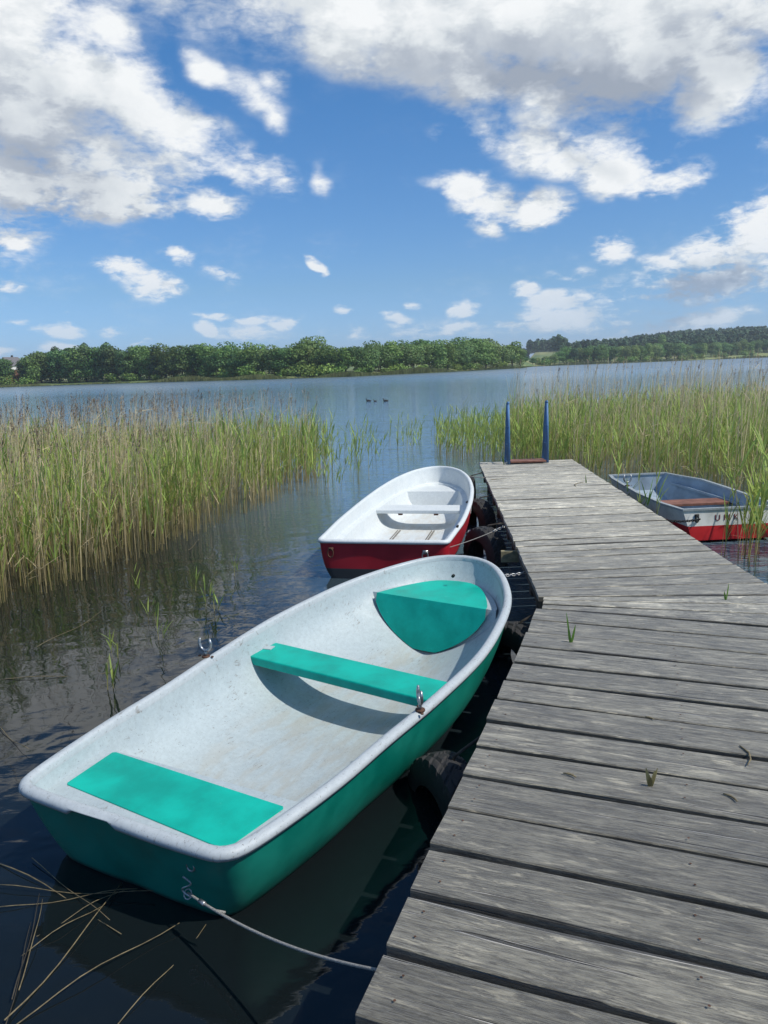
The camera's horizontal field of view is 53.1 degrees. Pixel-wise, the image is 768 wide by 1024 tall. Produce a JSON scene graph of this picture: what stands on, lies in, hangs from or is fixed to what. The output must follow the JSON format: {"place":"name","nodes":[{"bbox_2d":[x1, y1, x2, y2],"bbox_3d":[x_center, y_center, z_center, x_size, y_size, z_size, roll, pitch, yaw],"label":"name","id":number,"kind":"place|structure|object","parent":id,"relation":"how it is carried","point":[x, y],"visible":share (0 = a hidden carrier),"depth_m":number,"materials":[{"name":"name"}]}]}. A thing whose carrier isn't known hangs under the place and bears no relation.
{"place":"outdoors","nodes":[
{"label":"outdoors","id":0,"kind":"place"},
{"bbox_2d":[0,357,767,1023],"bbox_3d":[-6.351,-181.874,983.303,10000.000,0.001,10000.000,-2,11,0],"label":"water","id":1,"kind":"structure","parent":0,"point":[342,893],"depth_m":5.19,"materials":[{"name":"liquid"}]},
{"bbox_2d":[5,922,30,1023],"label":"floating stalk","id":2,"kind":"object","parent":1,"relation":"on","point":[18,978],"visible":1,"depth_m":2.59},
{"bbox_2d":[11,894,39,999],"bbox_3d":[-1.277,1.544,2.757,0.008,0.026,0.516,-5,11,-14],"label":"floating stalk","id":3,"kind":"object","parent":1,"relation":"on","point":[25,954],"visible":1,"depth_m":2.69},
{"bbox_2d":[18,899,42,990],"bbox_3d":[-1.266,1.544,2.774,0.013,0.033,0.436,-4,11,-13],"label":"floating stalk","id":4,"kind":"object","parent":1,"relation":"on","point":[30,950],"visible":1,"depth_m":2.71,"materials":[{"name":"plant"}]},
{"bbox_2d":[0,864,120,933],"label":"floating stalk","id":5,"kind":"object","parent":1,"relation":"on","point":[47,886],"visible":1,"depth_m":3.10,"materials":[{"name":"plant"}]},
{"bbox_2d":[4,883,121,1020],"bbox_3d":[-1.117,1.547,2.757,0.022,0.023,0.680,0,11,13],"label":"floating stalk","id":6,"kind":"object","parent":1,"relation":"on","point":[10,1014],"visible":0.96,"depth_m":2.65,"materials":[{"name":"plant"}]},
{"bbox_2d":[0,888,137,906],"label":"floating stalk","id":7,"kind":"object","parent":1,"relation":"on","point":[61,900],"visible":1,"depth_m":2.99,"materials":[{"name":"plant"}]},
{"bbox_2d":[0,884,152,893],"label":"floating stalk","id":8,"kind":"object","parent":1,"relation":"on","point":[69,892],"visible":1,"depth_m":3.04,"materials":[{"name":"plant"}]},
{"bbox_2d":[17,923,178,1023],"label":"floating stalk","id":9,"kind":"object","parent":1,"relation":"on","point":[84,974],"visible":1,"depth_m":2.58,"materials":[{"name":"plant"}]},
{"bbox_2d":[100,629,117,658],"bbox_3d":[-1.956,0.967,5.513,0.108,0.266,0.125,-10,13,-36],"label":"reed shoot","id":10,"kind":"object","parent":1,"relation":"on","point":[110,640],"visible":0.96,"depth_m":5.54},
{"bbox_2d":[106,654,118,689],"bbox_3d":[-1.777,1.060,4.999,0.071,0.261,0.176,-10,14,-38],"label":"reed shoot","id":11,"kind":"object","parent":1,"relation":"on","point":[112,674],"visible":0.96,"depth_m":5.01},
{"bbox_2d":[154,603,170,639],"bbox_3d":[-1.721,0.834,5.912,0.135,0.364,0.158,3,12,24],"label":"reed shoot","id":12,"kind":"object","parent":1,"relation":"on","point":[157,621],"visible":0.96,"depth_m":5.93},
{"bbox_2d":[0,383,388,603],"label":"reed bed","id":13,"kind":"object","parent":1,"relation":"on","point":[53,480],"visible":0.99,"depth_m":10.13,"materials":[{"name":"plant"}]},
{"bbox_2d":[18,555,511,915],"bbox_3d":[-0.207,1.002,4.479,1.534,0.718,3.589,4,12,28],"label":"rowing boat","id":14,"kind":"object","parent":1,"relation":"on","point":[246,769],"visible":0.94,"depth_m":3.97,"materials":[{"name":"green paint"}]},
{"bbox_2d":[0,355,767,386],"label":"shore reeds","id":15,"kind":"object","parent":1,"relation":"in","point":[416,370],"visible":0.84,"depth_m":233.19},
{"bbox_2d":[318,466,473,578],"bbox_3d":[0.401,0.070,9.316,1.392,0.728,4.191,0,11,12],"label":"rowing boat","id":16,"kind":"object","parent":1,"relation":"on","point":[412,515],"visible":0.88,"depth_m":9.21,"materials":[{"name":"red paint"}]},
{"bbox_2d":[355,459,767,1023],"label":"jetty","id":17,"kind":"object","parent":1,"relation":"in","point":[606,885],"visible":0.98,"depth_m":2.73,"materials":[{"name":"grey wood"}]},
{"bbox_2d":[181,876,376,971],"bbox_3d":[-0.361,1.311,2.436,1.003,0.286,0.038,8,15,43],"label":"mooring line","id":18,"kind":"object","parent":17,"relation":"hanging from","point":[217,911],"visible":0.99,"depth_m":2.44,"materials":[{"name":"grey fabric"}]},
{"bbox_2d":[408,735,480,817],"bbox_3d":[0.362,1.332,3.606,0.338,0.781,0.600,-6,11,-23],"label":"tyre","id":19,"kind":"object","parent":17,"relation":"hanging from","point":[438,775],"visible":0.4,"depth_m":3.50,"materials":[{"name":"rubber"}]},
{"bbox_2d":[466,495,495,528],"bbox_3d":[1.224,0.108,9.667,0.308,0.668,0.620,-7,12,-26],"label":"tyre","id":20,"kind":"object","parent":17,"relation":"hanging from","point":[482,511],"visible":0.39,"depth_m":9.43,"materials":[{"name":"rubber"}]},
{"bbox_2d":[463,522,507,566],"bbox_3d":[1.102,0.424,7.999,0.323,0.668,0.620,-7,12,-26],"label":"tyre","id":21,"kind":"object","parent":17,"relation":"hanging from","point":[492,544],"visible":0.5,"depth_m":7.80,"materials":[{"name":"rubber"}]},
{"bbox_2d":[497,613,533,655],"bbox_3d":[0.932,0.977,5.218,0.286,0.716,0.600,-9,12,-31],"label":"tyre","id":22,"kind":"object","parent":17,"relation":"hanging from","point":[513,634],"visible":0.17,"depth_m":5.10,"materials":[{"name":"rubber"}]},
{"bbox_2d":[504,400,548,463],"bbox_3d":[2.258,-0.825,12.211,0.652,1.875,0.442,-2,11,0],"label":"bathing ladder","id":23,"kind":"object","parent":17,"relation":"attached to","point":[545,451],"visible":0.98,"depth_m":12.02,"materials":[{"name":"metal"}]},
{"bbox_2d":[566,613,575,642],"bbox_3d":[1.038,0.661,4.296,0.059,0.190,0.027,7,14,39],"label":"grass sprig","id":24,"kind":"object","parent":17,"relation":"on","point":[570,638],"depth_m":4.30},
{"bbox_2d":[646,768,657,786],"bbox_3d":[0.983,0.985,2.828,0.044,0.097,0.015,-2,11,0],"label":"grass sprig","id":25,"kind":"object","parent":17,"relation":"on","point":[650,781],"depth_m":2.83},
{"bbox_2d":[388,349,767,499],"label":"reed bed","id":26,"kind":"object","parent":1,"relation":"on","point":[719,426],"visible":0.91,"depth_m":13.94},
{"bbox_2d":[585,425,767,575],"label":"reed bed","id":27,"kind":"object","parent":1,"relation":"on","point":[756,513],"visible":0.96,"depth_m":7.62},
{"bbox_2d":[608,472,767,540],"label":"dinghy","id":28,"kind":"object","parent":1,"relation":"on","point":[701,499],"visible":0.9,"depth_m":9.38,"materials":[{"name":"white paint"}]},
{"bbox_2d":[0,350,767,385],"bbox_3d":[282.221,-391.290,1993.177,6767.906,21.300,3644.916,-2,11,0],"label":"land","id":29,"kind":"structure","parent":0,"point":[540,355],"depth_m":327.85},
{"bbox_2d":[0,359,16,376],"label":"tree","id":30,"kind":"object","parent":29,"relation":"on","point":[5,371],"visible":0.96,"depth_m":265.56,"materials":[{"name":"green plant"}]},
{"bbox_2d":[0,375,19,384],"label":"shrub","id":31,"kind":"object","parent":29,"relation":"on","point":[8,381],"visible":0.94,"depth_m":261.82,"materials":[{"name":"green plant"}]},
{"bbox_2d":[2,355,19,369],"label":"house","id":32,"kind":"structure","parent":29,"relation":"on","point":[14,360],"depth_m":304.53,"materials":[{"name":"grey tile"}]},
{"bbox_2d":[16,359,31,379],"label":"tree","id":33,"kind":"object","parent":29,"relation":"on","point":[21,370],"visible":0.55,"depth_m":263.85,"materials":[{"name":"green plant"}]},
{"bbox_2d":[15,376,36,383],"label":"shrub","id":34,"kind":"object","parent":29,"relation":"on","point":[23,380],"visible":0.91,"depth_m":259.84,"materials":[{"name":"green plant"}]},
{"bbox_2d":[19,356,42,383],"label":"tree","id":35,"kind":"object","parent":29,"relation":"on","point":[30,368],"visible":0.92,"depth_m":262.67,"materials":[{"name":"green plant"}]},
{"bbox_2d":[21,352,51,382],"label":"tree","id":36,"kind":"object","parent":29,"relation":"on","point":[39,361],"visible":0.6,"depth_m":265.07,"materials":[{"name":"green plant"}]},
{"bbox_2d":[39,351,55,381],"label":"tree","id":37,"kind":"object","parent":29,"relation":"on","point":[48,374],"visible":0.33,"depth_m":267.03,"materials":[{"name":"green plant"}]},
{"bbox_2d":[45,349,64,382],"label":"tree","id":38,"kind":"object","parent":29,"relation":"on","point":[52,357],"visible":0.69,"depth_m":263.32,"materials":[{"name":"green plant"}]},
{"bbox_2d":[54,351,77,382],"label":"tree","id":39,"kind":"object","parent":29,"relation":"on","point":[64,372],"visible":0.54,"depth_m":262.58,"materials":[{"name":"green plant"}]},
{"bbox_2d":[61,349,88,381],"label":"tree","id":40,"kind":"object","parent":29,"relation":"on","point":[76,371],"visible":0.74,"depth_m":260.36,"materials":[{"name":"green plant"}]},
{"bbox_2d":[70,345,97,381],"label":"tree","id":41,"kind":"object","parent":29,"relation":"on","point":[83,350],"visible":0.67,"depth_m":260.16,"materials":[{"name":"green plant"}]},
{"bbox_2d":[78,346,104,380],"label":"tree","id":42,"kind":"object","parent":29,"relation":"on","point":[92,371],"visible":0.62,"depth_m":259.89,"materials":[{"name":"green plant"}]},
{"bbox_2d":[90,346,117,380],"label":"tree","id":43,"kind":"object","parent":29,"relation":"on","point":[99,356],"visible":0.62,"depth_m":258.19,"materials":[{"name":"green plant"}]},
{"bbox_2d":[101,345,121,376],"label":"tree","id":44,"kind":"object","parent":29,"relation":"on","point":[110,356],"visible":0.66,"depth_m":256.46,"materials":[{"name":"green plant"}]},
{"bbox_2d":[112,350,130,380],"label":"tree","id":45,"kind":"object","parent":29,"relation":"on","point":[121,356],"visible":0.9,"depth_m":252.45,"materials":[{"name":"green plant"}]},
{"bbox_2d":[123,345,150,376],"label":"tree","id":46,"kind":"object","parent":29,"relation":"on","point":[136,349],"visible":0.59,"depth_m":253.12,"materials":[{"name":"green plant"}]},
{"bbox_2d":[136,347,151,379],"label":"tree","id":47,"kind":"object","parent":29,"relation":"on","point":[145,363],"visible":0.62,"depth_m":251.31,"materials":[{"name":"green plant"}]},
{"bbox_2d":[146,345,163,375],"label":"tree","id":48,"kind":"object","parent":29,"relation":"on","point":[150,369],"visible":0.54,"depth_m":247.72,"materials":[{"name":"green plant"}]},
{"bbox_2d":[148,343,171,377],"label":"tree","id":49,"kind":"object","parent":29,"relation":"on","point":[162,356],"visible":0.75,"depth_m":245.85,"materials":[{"name":"green plant"}]},
{"bbox_2d":[164,345,193,373],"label":"tree","id":50,"kind":"object","parent":29,"relation":"on","point":[174,364],"visible":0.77,"depth_m":237.84,"materials":[{"name":"green plant"}]},
{"bbox_2d":[176,345,201,375],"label":"tree","id":51,"kind":"object","parent":29,"relation":"on","point":[190,370],"visible":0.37,"depth_m":237.84,"materials":[{"name":"green plant"}]},
{"bbox_2d":[183,344,208,369],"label":"tree","id":52,"kind":"object","parent":29,"relation":"on","point":[193,363],"visible":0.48,"depth_m":236.54,"materials":[{"name":"green plant"}]},
{"bbox_2d":[193,343,217,374],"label":"tree","id":53,"kind":"object","parent":29,"relation":"on","point":[205,364],"visible":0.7,"depth_m":232.52,"materials":[{"name":"green plant"}]},
{"bbox_2d":[194,367,219,377],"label":"shrub","id":54,"kind":"object","parent":29,"relation":"on","point":[200,373],"visible":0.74,"depth_m":232.26,"materials":[{"name":"green plant"}]},
{"bbox_2d":[204,351,232,374],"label":"tree","id":55,"kind":"object","parent":29,"relation":"on","point":[216,363],"visible":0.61,"depth_m":229.65,"materials":[{"name":"green plant"}]},
{"bbox_2d":[211,367,234,377],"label":"shrub","id":56,"kind":"object","parent":29,"relation":"on","point":[224,370],"visible":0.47,"depth_m":226.39,"materials":[{"name":"green plant"}]},
{"bbox_2d":[214,341,239,368],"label":"tree","id":57,"kind":"object","parent":29,"relation":"on","point":[226,351],"visible":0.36,"depth_m":229.09,"materials":[{"name":"green plant"}]},
{"bbox_2d":[226,348,246,370],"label":"tree","id":58,"kind":"object","parent":29,"relation":"on","point":[234,363],"visible":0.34,"depth_m":224.49,"materials":[{"name":"green plant"}]},
{"bbox_2d":[236,366,259,374],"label":"shrub","id":59,"kind":"object","parent":29,"relation":"on","point":[251,371],"visible":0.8,"depth_m":219.75,"materials":[{"name":"green plant"}]},
{"bbox_2d":[234,342,263,372],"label":"tree","id":60,"kind":"object","parent":29,"relation":"on","point":[246,353],"visible":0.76,"depth_m":221.43,"materials":[{"name":"green plant"}]},
{"bbox_2d":[247,349,268,370],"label":"tree","id":61,"kind":"object","parent":29,"relation":"on","point":[259,364],"visible":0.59,"depth_m":221.47,"materials":[{"name":"green plant"}]},
{"bbox_2d":[260,345,282,374],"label":"tree","id":62,"kind":"object","parent":29,"relation":"on","point":[268,361],"visible":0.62,"depth_m":219.69,"materials":[{"name":"green plant"}]},
{"bbox_2d":[269,348,299,370],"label":"tree","id":63,"kind":"object","parent":29,"relation":"on","point":[283,363],"visible":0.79,"depth_m":217.25,"materials":[{"name":"green plant"}]},
{"bbox_2d":[280,364,304,375],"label":"shrub","id":64,"kind":"object","parent":29,"relation":"on","point":[291,368],"visible":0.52,"depth_m":215.34,"materials":[{"name":"green plant"}]},
{"bbox_2d":[280,342,310,366],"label":"tree","id":65,"kind":"object","parent":29,"relation":"on","point":[301,353],"visible":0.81,"depth_m":217.66,"materials":[{"name":"green plant"}]},
{"bbox_2d":[288,335,325,362],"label":"tree","id":66,"kind":"object","parent":29,"relation":"on","point":[317,344],"visible":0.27,"depth_m":231.95,"materials":[{"name":"green plant"}]},
{"bbox_2d":[301,346,315,364],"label":"tree","id":67,"kind":"object","parent":29,"relation":"on","point":[306,356],"visible":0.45,"depth_m":220.04,"materials":[{"name":"green plant"}]},
{"bbox_2d":[297,363,321,376],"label":"shrub","id":68,"kind":"object","parent":29,"relation":"on","point":[305,370],"visible":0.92,"depth_m":212.14,"materials":[{"name":"green plant"}]},
{"bbox_2d":[307,344,331,367],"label":"tree","id":69,"kind":"object","parent":29,"relation":"on","point":[314,357],"visible":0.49,"depth_m":217.44,"materials":[{"name":"green plant"}]},
{"bbox_2d":[312,363,334,375],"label":"shrub","id":70,"kind":"object","parent":29,"relation":"on","point":[324,368],"visible":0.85,"depth_m":212.07,"materials":[{"name":"green plant"}]},
{"bbox_2d":[318,346,344,368],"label":"tree","id":71,"kind":"object","parent":29,"relation":"on","point":[332,358],"visible":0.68,"depth_m":214.01,"materials":[{"name":"green plant"}]},
{"bbox_2d":[336,346,356,371],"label":"tree","id":72,"kind":"object","parent":29,"relation":"on","point":[343,353],"visible":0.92,"depth_m":213.13,"materials":[{"name":"green plant"}]},
{"bbox_2d":[341,346,370,368],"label":"tree","id":73,"kind":"object","parent":29,"relation":"on","point":[355,353],"visible":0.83,"depth_m":213.86,"materials":[{"name":"green plant"}]},
{"bbox_2d":[353,363,376,372],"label":"shrub","id":74,"kind":"object","parent":29,"relation":"on","point":[370,369],"visible":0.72,"depth_m":214.41,"materials":[{"name":"green plant"}]},
{"bbox_2d":[357,350,381,372],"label":"tree","id":75,"kind":"object","parent":29,"relation":"on","point":[370,356],"visible":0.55,"depth_m":218.72,"materials":[{"name":"green plant"}]},
{"bbox_2d":[363,344,396,371],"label":"tree","id":76,"kind":"object","parent":29,"relation":"on","point":[383,356],"visible":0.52,"depth_m":226.11,"materials":[{"name":"green plant"}]},
{"bbox_2d":[381,340,402,367],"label":"tree","id":77,"kind":"object","parent":29,"relation":"on","point":[392,347],"visible":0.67,"depth_m":230.59,"materials":[{"name":"green plant"}]},
{"bbox_2d":[393,345,423,365],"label":"tree","id":78,"kind":"object","parent":29,"relation":"on","point":[407,359],"visible":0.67,"depth_m":233.11,"materials":[{"name":"green plant"}]},
{"bbox_2d":[398,344,425,367],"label":"tree","id":79,"kind":"object","parent":29,"relation":"on","point":[419,350],"visible":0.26,"depth_m":238.17,"materials":[{"name":"green plant"}]},
{"bbox_2d":[411,339,434,365],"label":"tree","id":80,"kind":"object","parent":29,"relation":"on","point":[422,341],"visible":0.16,"depth_m":253.95,"materials":[{"name":"green plant"}]},
{"bbox_2d":[414,344,435,364],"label":"tree","id":81,"kind":"object","parent":29,"relation":"on","point":[427,356],"visible":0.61,"depth_m":245.46,"materials":[{"name":"green plant"}]},
{"bbox_2d":[426,339,448,368],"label":"tree","id":82,"kind":"object","parent":29,"relation":"on","point":[439,353],"visible":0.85,"depth_m":247.65,"materials":[{"name":"green plant"}]},
{"bbox_2d":[440,339,460,368],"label":"tree","id":83,"kind":"object","parent":29,"relation":"on","point":[452,358],"visible":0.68,"depth_m":252.12,"materials":[{"name":"green plant"}]},
{"bbox_2d":[448,346,475,368],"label":"tree","id":84,"kind":"object","parent":29,"relation":"on","point":[464,357],"visible":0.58,"depth_m":260.57,"materials":[{"name":"green plant"}]},
{"bbox_2d":[456,342,482,361],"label":"tree","id":85,"kind":"object","parent":29,"relation":"on","point":[474,355],"visible":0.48,"depth_m":269.53,"materials":[{"name":"green plant"}]},
{"bbox_2d":[470,338,491,364],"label":"tree","id":86,"kind":"object","parent":29,"relation":"on","point":[483,348],"visible":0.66,"depth_m":279.16,"materials":[{"name":"green plant"}]},
{"bbox_2d":[477,338,498,367],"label":"tree","id":87,"kind":"object","parent":29,"relation":"on","point":[494,359],"visible":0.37,"depth_m":286.37,"materials":[{"name":"green plant"}]},
{"bbox_2d":[490,340,502,366],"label":"tree","id":88,"kind":"object","parent":29,"relation":"on","point":[499,353],"visible":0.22,"depth_m":295.84,"materials":[{"name":"green plant"}]},
{"bbox_2d":[499,346,517,361],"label":"tree","id":89,"kind":"object","parent":29,"relation":"on","point":[506,353],"visible":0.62,"depth_m":302.71,"materials":[{"name":"green plant"}]},
{"bbox_2d":[503,341,522,365],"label":"tree","id":90,"kind":"object","parent":29,"relation":"on","point":[512,346],"visible":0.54,"depth_m":313.62,"materials":[{"name":"green plant"}]},
{"bbox_2d":[513,348,526,365],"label":"tree","id":91,"kind":"object","parent":29,"relation":"on","point":[522,353],"visible":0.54,"depth_m":323.42,"materials":[{"name":"green plant"}]},
{"bbox_2d":[559,346,572,362],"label":"tree","id":92,"kind":"object","parent":29,"relation":"on","point":[566,351],"visible":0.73,"depth_m":443.77,"materials":[{"name":"green plant"}]},
{"bbox_2d":[569,348,578,360],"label":"tree","id":93,"kind":"object","parent":29,"relation":"on","point":[574,354],"visible":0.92,"depth_m":440.32,"materials":[{"name":"green plant"}]},
{"bbox_2d":[581,346,592,360],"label":"tree","id":94,"kind":"object","parent":29,"relation":"on","point":[588,353],"visible":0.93,"depth_m":443.62,"materials":[{"name":"green plant"}]},
{"bbox_2d":[595,348,605,360],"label":"tree","id":95,"kind":"object","parent":29,"relation":"on","point":[600,355],"visible":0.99,"depth_m":451.09,"materials":[{"name":"green plant"}]},
{"bbox_2d":[598,343,609,360],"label":"tree","id":96,"kind":"object","parent":29,"relation":"on","point":[603,349],"visible":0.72,"depth_m":456.12,"materials":[{"name":"green plant"}]},
{"bbox_2d":[609,346,621,360],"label":"tree","id":97,"kind":"object","parent":29,"relation":"on","point":[616,352],"visible":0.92,"depth_m":459.35,"materials":[{"name":"green plant"}]},
{"bbox_2d":[622,346,631,358],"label":"tree","id":98,"kind":"object","parent":29,"relation":"on","point":[627,352],"visible":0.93,"depth_m":461.01,"materials":[{"name":"green plant"}]},
{"bbox_2d":[628,345,640,357],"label":"tree","id":99,"kind":"object","parent":29,"relation":"on","point":[635,350],"visible":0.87,"depth_m":464.02,"materials":[{"name":"green plant"}]},
{"bbox_2d":[522,326,767,358],"bbox_3d":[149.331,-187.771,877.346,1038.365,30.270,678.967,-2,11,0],"label":"hill forest","id":100,"kind":"object","parent":29,"relation":"on","point":[710,335],"visible":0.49,"depth_m":606.41,"materials":[{"name":"green plant"}]},
{"bbox_2d":[643,343,653,357],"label":"tree","id":101,"kind":"object","parent":29,"relation":"on","point":[648,347],"visible":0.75,"depth_m":470.58,"materials":[{"name":"green plant"}]},
{"bbox_2d":[649,344,663,359],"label":"tree","id":102,"kind":"object","parent":29,"relation":"on","point":[657,350],"visible":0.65,"depth_m":477.19,"materials":[{"name":"green plant"}]},
{"bbox_2d":[662,343,673,358],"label":"tree","id":103,"kind":"object","parent":29,"relation":"on","point":[668,346],"visible":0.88,"depth_m":489.07,"materials":[{"name":"green plant"}]},
{"bbox_2d":[670,343,682,358],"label":"tree","id":104,"kind":"object","parent":29,"relation":"on","point":[676,351],"visible":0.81,"depth_m":495.37,"materials":[{"name":"green plant"}]},
{"bbox_2d":[707,343,717,354],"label":"tree","id":105,"kind":"object","parent":29,"relation":"on","point":[712,349],"visible":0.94,"depth_m":524.54,"materials":[{"name":"green plant"}]},
{"bbox_2d":[721,343,733,353],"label":"tree","id":106,"kind":"object","parent":29,"relation":"on","point":[725,347],"visible":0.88,"depth_m":536.90,"materials":[{"name":"green plant"}]},
{"bbox_2d":[0,0,767,362],"label":"sky","id":107,"kind":"structure","parent":0,"point":[280,173],"materials":[{"name":"blue"}]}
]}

